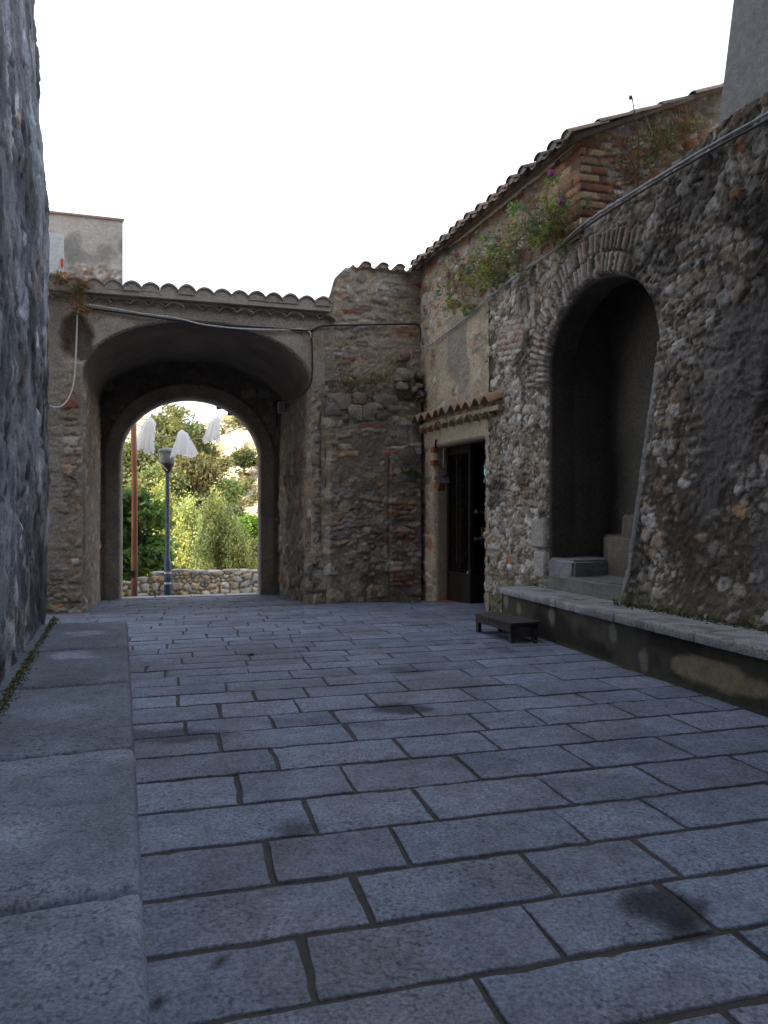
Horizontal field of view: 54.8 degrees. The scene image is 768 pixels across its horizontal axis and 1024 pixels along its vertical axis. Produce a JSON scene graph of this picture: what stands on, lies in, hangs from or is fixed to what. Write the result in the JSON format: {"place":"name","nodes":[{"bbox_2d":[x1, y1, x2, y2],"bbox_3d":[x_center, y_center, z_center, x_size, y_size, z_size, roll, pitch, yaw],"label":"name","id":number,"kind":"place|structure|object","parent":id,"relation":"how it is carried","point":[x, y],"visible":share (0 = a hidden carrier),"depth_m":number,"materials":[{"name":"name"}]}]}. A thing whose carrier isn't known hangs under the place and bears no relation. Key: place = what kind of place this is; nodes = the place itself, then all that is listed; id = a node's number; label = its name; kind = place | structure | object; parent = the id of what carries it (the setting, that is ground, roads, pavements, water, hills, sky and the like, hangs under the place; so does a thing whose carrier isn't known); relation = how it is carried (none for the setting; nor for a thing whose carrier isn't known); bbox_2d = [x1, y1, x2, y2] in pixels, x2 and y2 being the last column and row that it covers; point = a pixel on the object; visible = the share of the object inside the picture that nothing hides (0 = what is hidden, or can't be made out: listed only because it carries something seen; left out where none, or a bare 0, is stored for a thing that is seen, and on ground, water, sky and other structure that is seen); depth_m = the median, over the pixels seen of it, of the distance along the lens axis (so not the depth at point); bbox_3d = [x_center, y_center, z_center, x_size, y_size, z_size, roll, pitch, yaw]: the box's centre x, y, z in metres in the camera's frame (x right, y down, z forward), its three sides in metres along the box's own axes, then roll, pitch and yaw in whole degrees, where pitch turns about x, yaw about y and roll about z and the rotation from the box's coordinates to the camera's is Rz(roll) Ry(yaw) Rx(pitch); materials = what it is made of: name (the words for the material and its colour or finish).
{"place":"outdoors","nodes":[
{"label":"outdoors","id":0,"kind":"place"},
{"bbox_2d":[125,414,257,566],"bbox_3d":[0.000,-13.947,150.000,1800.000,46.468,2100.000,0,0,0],"label":"hillside","id":1,"kind":"structure","parent":0,"point":[239,438],"depth_m":112.45,"materials":[{"name":"soil"}]},
{"bbox_2d":[123,437,160,489],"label":"leafy tree","id":2,"kind":"object","parent":1,"relation":"on","point":[142,460],"visible":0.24,"depth_m":60.21,"materials":[{"name":"green plant"}]},
{"bbox_2d":[123,487,185,580],"bbox_3d":[-8.105,2.564,24.560,3.389,6.846,3.494,0,0,0],"label":"leafy tree","id":3,"kind":"object","parent":1,"relation":"on","point":[151,546],"visible":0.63,"depth_m":23.74,"materials":[{"name":"green plant"}]},
{"bbox_2d":[142,471,179,575],"bbox_3d":[-10.761,3.133,35.871,2.754,10.390,2.878,0,0,0],"label":"leafy tree","id":4,"kind":"object","parent":1,"relation":"on","point":[159,487],"visible":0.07,"depth_m":35.69,"materials":[{"name":"green plant"}]},
{"bbox_2d":[124,460,199,507],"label":"leafy tree","id":5,"kind":"object","parent":1,"relation":"on","point":[145,477],"visible":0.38,"depth_m":53.92,"materials":[{"name":"green plant"}]},
{"bbox_2d":[145,403,225,521],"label":"leafy tree","id":6,"kind":"object","parent":1,"relation":"on","point":[172,426],"visible":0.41,"depth_m":65.31,"materials":[{"name":"green plant"}]},
{"bbox_2d":[170,486,203,570],"bbox_3d":[-8.799,3.581,33.078,2.138,9.511,3.024,0,0,0],"label":"leafy tree","id":7,"kind":"object","parent":1,"relation":"on","point":[185,528],"visible":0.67,"depth_m":32.61,"materials":[{"name":"green plant"}]},
{"bbox_2d":[176,488,213,526],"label":"leafy bush","id":8,"kind":"object","parent":1,"relation":"on","point":[198,502],"visible":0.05,"depth_m":49.45,"materials":[{"name":"green plant"}]},
{"bbox_2d":[172,451,229,497],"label":"leafy tree","id":9,"kind":"object","parent":1,"relation":"on","point":[203,474],"visible":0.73,"depth_m":56.71,"materials":[{"name":"green plant"}]},
{"bbox_2d":[186,419,257,542],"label":"hillside scrub","id":10,"kind":"object","parent":1,"relation":"on","point":[254,497],"visible":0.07,"depth_m":89.82,"materials":[{"name":"green plant"}]},
{"bbox_2d":[188,482,257,570],"bbox_3d":[-6.424,3.483,29.926,2.817,9.390,2.642,0,0,0],"label":"leafy tree","id":11,"kind":"object","parent":1,"relation":"on","point":[222,544],"visible":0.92,"depth_m":29.44,"materials":[{"name":"green plant"}]},
{"bbox_2d":[213,456,234,479],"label":"leafy bush","id":12,"kind":"object","parent":1,"relation":"on","point":[226,462],"visible":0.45,"depth_m":83.64,"materials":[{"name":"green plant"}]},
{"bbox_2d":[212,474,250,506],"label":"leafy tree","id":13,"kind":"object","parent":1,"relation":"on","point":[232,490],"visible":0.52,"depth_m":73.25,"materials":[{"name":"green plant"}]},
{"bbox_2d":[227,416,244,429],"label":"leafy bush","id":14,"kind":"object","parent":1,"relation":"on","point":[235,419],"visible":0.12,"depth_m":117.69,"materials":[{"name":"green plant"}]},
{"bbox_2d":[225,502,254,565],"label":"leafy bush","id":15,"kind":"object","parent":1,"relation":"on","point":[235,510],"visible":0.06,"depth_m":45.64,"materials":[{"name":"green plant"}]},
{"bbox_2d":[227,446,257,478],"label":"tree","id":16,"kind":"object","parent":1,"relation":"on","point":[243,458],"visible":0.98,"depth_m":91.10,"materials":[{"name":"green plant"}]},
{"bbox_2d":[232,511,257,541],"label":"leafy bush","id":17,"kind":"object","parent":1,"relation":"on","point":[250,520],"visible":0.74,"depth_m":41.48,"materials":[{"name":"green plant"}]},
{"bbox_2d":[239,537,257,569],"bbox_3d":[-5.350,4.303,31.934,2.786,7.255,2.645,0,0,18],"label":"leafy bush","id":18,"kind":"object","parent":1,"relation":"on","point":[256,550],"visible":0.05,"depth_m":31.49,"materials":[{"name":"green plant"}]},
{"bbox_2d":[34,0,733,424],"label":"sky","id":19,"kind":"structure","parent":0,"point":[282,147],"materials":[{"name":"white"}]},
{"bbox_2d":[45,594,767,1023],"bbox_3d":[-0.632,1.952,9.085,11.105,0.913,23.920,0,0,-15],"label":"paving","id":20,"kind":"structure","parent":0,"point":[317,742],"depth_m":3.61,"materials":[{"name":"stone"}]},
{"bbox_2d":[0,0,50,684],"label":"stone house","id":21,"kind":"structure","parent":20,"relation":"on","point":[25,480],"depth_m":6.13,"materials":[{"name":"stone"}]},
{"bbox_2d":[0,621,149,1023],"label":"granite ledge","id":22,"kind":"object","parent":20,"relation":"on","point":[72,940],"visible":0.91,"depth_m":2.73,"materials":[{"name":"grey stone"}]},
{"bbox_2d":[0,598,767,723],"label":"moss","id":23,"kind":"object","parent":22,"relation":"on","point":[28,659],"visible":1,"depth_m":6.31,"materials":[{"name":"green plant"}]},
{"bbox_2d":[48,211,123,596],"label":"house","id":24,"kind":"structure","parent":20,"relation":"on","point":[85,247],"depth_m":18.53,"materials":[{"name":"paint"}]},
{"bbox_2d":[131,424,137,595],"bbox_3d":[-5.839,-0.409,17.290,0.165,5.101,0.170,0,0,0],"label":"rusty pole","id":25,"kind":"object","parent":20,"relation":"on","point":[134,551],"visible":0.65,"depth_m":17.25,"materials":[{"name":"metal"}]},
{"bbox_2d":[158,448,175,595],"bbox_3d":[-5.259,0.267,18.000,0.470,3.669,0.470,0,0,0],"label":"street lamp","id":26,"kind":"object","parent":20,"relation":"on","point":[167,462],"visible":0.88,"depth_m":17.95,"materials":[{"name":"grey metal"}]},
{"bbox_2d":[136,424,242,470],"bbox_3d":[-4.447,-1.651,17.770,3.125,1.319,0.365,0,0,0],"label":"rope","id":27,"kind":"object","parent":26,"relation":"attached to","point":[189,439],"visible":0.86,"depth_m":17.59,"materials":[{"name":"white"}]},
{"bbox_2d":[137,418,155,454],"bbox_3d":[-5.690,-1.798,17.602,0.533,0.907,0.320,0,0,0],"label":"cloth ghost","id":28,"kind":"object","parent":27,"relation":"hanging from","point":[145,439],"visible":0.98,"depth_m":17.52,"materials":[{"name":"white fabric"}]},
{"bbox_2d":[170,430,198,457],"bbox_3d":[-4.756,-1.619,17.610,0.688,0.686,0.447,0,0,0],"label":"cloth ghost","id":29,"kind":"object","parent":27,"relation":"hanging from","point":[183,445],"visible":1,"depth_m":17.51,"materials":[{"name":"white fabric"}]},
{"bbox_2d":[202,416,219,443],"bbox_3d":[-4.097,-1.959,17.598,0.428,0.676,0.289,0,0,0],"label":"cloth ghost","id":30,"kind":"object","parent":27,"relation":"hanging from","point":[212,432],"visible":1,"depth_m":17.55,"materials":[{"name":"white fabric"}]},
{"bbox_2d":[123,569,257,597],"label":"parapet wall","id":31,"kind":"structure","parent":20,"relation":"on","point":[196,581],"depth_m":19.98,"materials":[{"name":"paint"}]},
{"bbox_2d":[46,273,335,612],"bbox_3d":[-4.191,-0.890,14.003,8.500,7.181,4.167,0,0,-17],"label":"gatehouse","id":32,"kind":"object","parent":20,"relation":"on","point":[132,371],"visible":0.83,"depth_m":13.04,"materials":[{"name":"stone"}]},
{"bbox_2d":[49,266,93,324],"bbox_3d":[-4.938,-3.373,11.632,0.786,0.890,0.521,0,0,-12],"label":"wall plant","id":33,"kind":"object","parent":32,"relation":"attached to","point":[82,292],"depth_m":11.60,"materials":[{"name":"brown plant"}]},
{"bbox_2d":[50,304,310,407],"bbox_3d":[-3.296,-2.480,12.277,4.278,1.695,0.131,0,0,-18],"label":"pale cable","id":34,"kind":"object","parent":32,"relation":"hanging from","point":[64,403],"visible":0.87,"depth_m":11.97,"materials":[{"name":"grey plastic"}]},
{"bbox_2d":[87,307,422,344],"bbox_3d":[-2.036,-3.221,12.658,5.708,0.417,0.103,0,0,-16],"label":"black cable","id":35,"kind":"object","parent":32,"relation":"attached to","point":[313,329],"visible":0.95,"depth_m":12.60,"materials":[{"name":"black rubber"}]},
{"bbox_2d":[274,400,285,425],"bbox_3d":[-2.216,-2.122,15.659,0.160,0.530,0.818,0,0,-17],"label":"wall fixture","id":36,"kind":"object","parent":32,"relation":"attached to","point":[280,406],"depth_m":15.29,"materials":[{"name":"metal"}]},
{"bbox_2d":[283,333,312,402],"bbox_3d":[-1.630,-2.567,13.437,0.160,1.090,1.345,0,0,-30],"label":"black cable","id":37,"kind":"object","parent":32,"relation":"attached to","point":[308,387],"visible":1,"depth_m":12.89,"materials":[{"name":"black rubber"}]},
{"bbox_2d":[321,261,424,603],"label":"corner wall","id":38,"kind":"structure","parent":20,"relation":"on","point":[370,508],"depth_m":13.13,"materials":[{"name":"stone"}]},
{"bbox_2d":[328,360,394,391],"bbox_3d":[-0.361,-2.393,13.109,1.251,0.653,0.475,0,0,-22],"label":"ledge plant","id":39,"kind":"object","parent":38,"relation":"on","point":[359,382],"visible":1,"depth_m":13.07,"materials":[{"name":"green plant"}]},
{"bbox_2d":[398,466,424,478],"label":"wall plant","id":40,"kind":"object","parent":38,"relation":"attached to","point":[410,472],"depth_m":13.17,"materials":[{"name":"green plant"}]},
{"bbox_2d":[405,386,427,410],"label":"ledge plant","id":41,"kind":"object","parent":38,"relation":"on","point":[418,397],"visible":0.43,"depth_m":13.29,"materials":[{"name":"green plant"}]},
{"bbox_2d":[397,597,421,602],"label":"ground weed","id":42,"kind":"object","parent":20,"relation":"on","point":[407,601],"visible":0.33,"depth_m":12.72,"materials":[{"name":"green plant"}]},
{"bbox_2d":[474,612,539,642],"bbox_3d":[1.468,1.381,8.926,0.385,0.239,0.923,0,0,-20],"label":"wooden stool","id":43,"kind":"object","parent":20,"relation":"on","point":[515,626],"visible":0.96,"depth_m":8.61,"materials":[{"name":"brown wood"}]},
{"bbox_2d":[408,83,722,610],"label":"shop house","id":44,"kind":"structure","parent":20,"relation":"on","point":[584,160],"depth_m":11.39,"materials":[{"name":"paint"}]},
{"bbox_2d":[438,291,478,319],"bbox_3d":[1.200,-3.366,11.904,0.626,0.696,1.401,0,0,-19],"label":"wall plant","id":45,"kind":"object","parent":44,"relation":"attached to","point":[446,300],"depth_m":11.80,"materials":[{"name":"green plant"}]},
{"bbox_2d":[447,444,484,603],"bbox_3d":[1.653,0.210,12.823,0.845,2.680,0.890,0,0,-22],"label":"door","id":46,"kind":"structure","parent":44,"relation":"attached to","point":[463,586],"depth_m":12.58,"materials":[{"name":"brown wood"}]},
{"bbox_2d":[482,463,484,476],"bbox_3d":[1.801,-0.739,12.998,0.160,0.250,0.035,0,0,-22],"label":"bright pane","id":47,"kind":"object","parent":46,"relation":"attached to","point":[483,470],"visible":0.36,"depth_m":12.97,"materials":[{"name":"teal glass"}]},
{"bbox_2d":[432,239,511,316],"bbox_3d":[1.321,-3.519,11.293,0.843,1.308,2.324,0,0,-16],"label":"plant","id":48,"kind":"object","parent":44,"relation":"attached to","point":[483,270],"visible":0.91,"depth_m":11.09,"materials":[{"name":"green plant"}]},
{"bbox_2d":[629,95,638,187],"bbox_3d":[3.032,-4.409,8.923,0.193,1.189,0.090,0,0,-35],"label":"dry thistle","id":49,"kind":"object","parent":44,"relation":"on","point":[630,97],"visible":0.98,"depth_m":8.90,"materials":[{"name":"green plant"}]},
{"bbox_2d":[608,99,711,199],"bbox_3d":[3.454,-4.370,9.045,1.625,1.462,0.851,0,0,-18],"label":"plant","id":50,"kind":"object","parent":44,"relation":"attached to","point":[657,149],"visible":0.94,"depth_m":9.02,"materials":[{"name":"green plant"}]},
{"bbox_3d":[0.901,-1.182,12.867,0.045,0.147,0.077,0,0,0],"label":"iron hook","id":51,"kind":"object","parent":44,"relation":"attached to","visible":0},
{"bbox_2d":[434,448,449,490],"bbox_3d":[0.951,-0.717,12.539,0.180,0.726,0.516,0,0,-22],"label":"hanging box","id":52,"kind":"object","parent":51,"relation":"hanging from","point":[441,482],"visible":1,"depth_m":12.45,"materials":[{"name":"metal"}]},
{"bbox_2d":[483,92,767,630],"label":"stairway wall","id":53,"kind":"structure","parent":20,"relation":"on","point":[627,354],"depth_m":7.77,"materials":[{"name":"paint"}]},
{"bbox_2d":[475,169,592,278],"bbox_3d":[1.889,-3.604,9.627,0.936,1.130,2.177,0,0,-18],"label":"plant","id":54,"kind":"object","parent":53,"relation":"on","point":[541,231],"visible":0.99,"depth_m":9.28,"materials":[{"name":"green plant"}]},
{"bbox_2d":[420,112,767,347],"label":"twisted cable","id":55,"kind":"object","parent":53,"relation":"attached to","point":[659,176],"visible":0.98,"depth_m":8.03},
{"bbox_2d":[555,118,767,252],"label":"twisted cable","id":56,"kind":"object","parent":53,"relation":"attached to","point":[688,163],"visible":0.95,"depth_m":7.28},
{"bbox_2d":[718,0,767,125],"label":"rendered block","id":57,"kind":"structure","parent":53,"relation":"on","point":[746,77],"depth_m":6.66,"materials":[{"name":"paint"}]},
{"bbox_2d":[497,586,767,716],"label":"stone bench","id":58,"kind":"object","parent":20,"relation":"on","point":[728,664],"visible":0.73,"depth_m":6.68,"materials":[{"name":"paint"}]},
{"bbox_2d":[474,568,484,572],"bbox_3d":[1.638,1.000,12.694,0.280,0.075,0.200,0,0,-22],"label":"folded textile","id":59,"kind":"object","parent":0,"point":[479,570],"visible":0.57,"depth_m":12.59,"materials":[{"name":"red fabric"}]},
{"bbox_2d":[481,527,485,537],"bbox_3d":[1.768,0.388,12.659,0.220,0.250,0.050,0,0,-22],"label":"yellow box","id":60,"kind":"object","parent":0,"point":[482,530],"visible":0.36,"depth_m":12.61,"materials":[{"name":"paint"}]}
]}

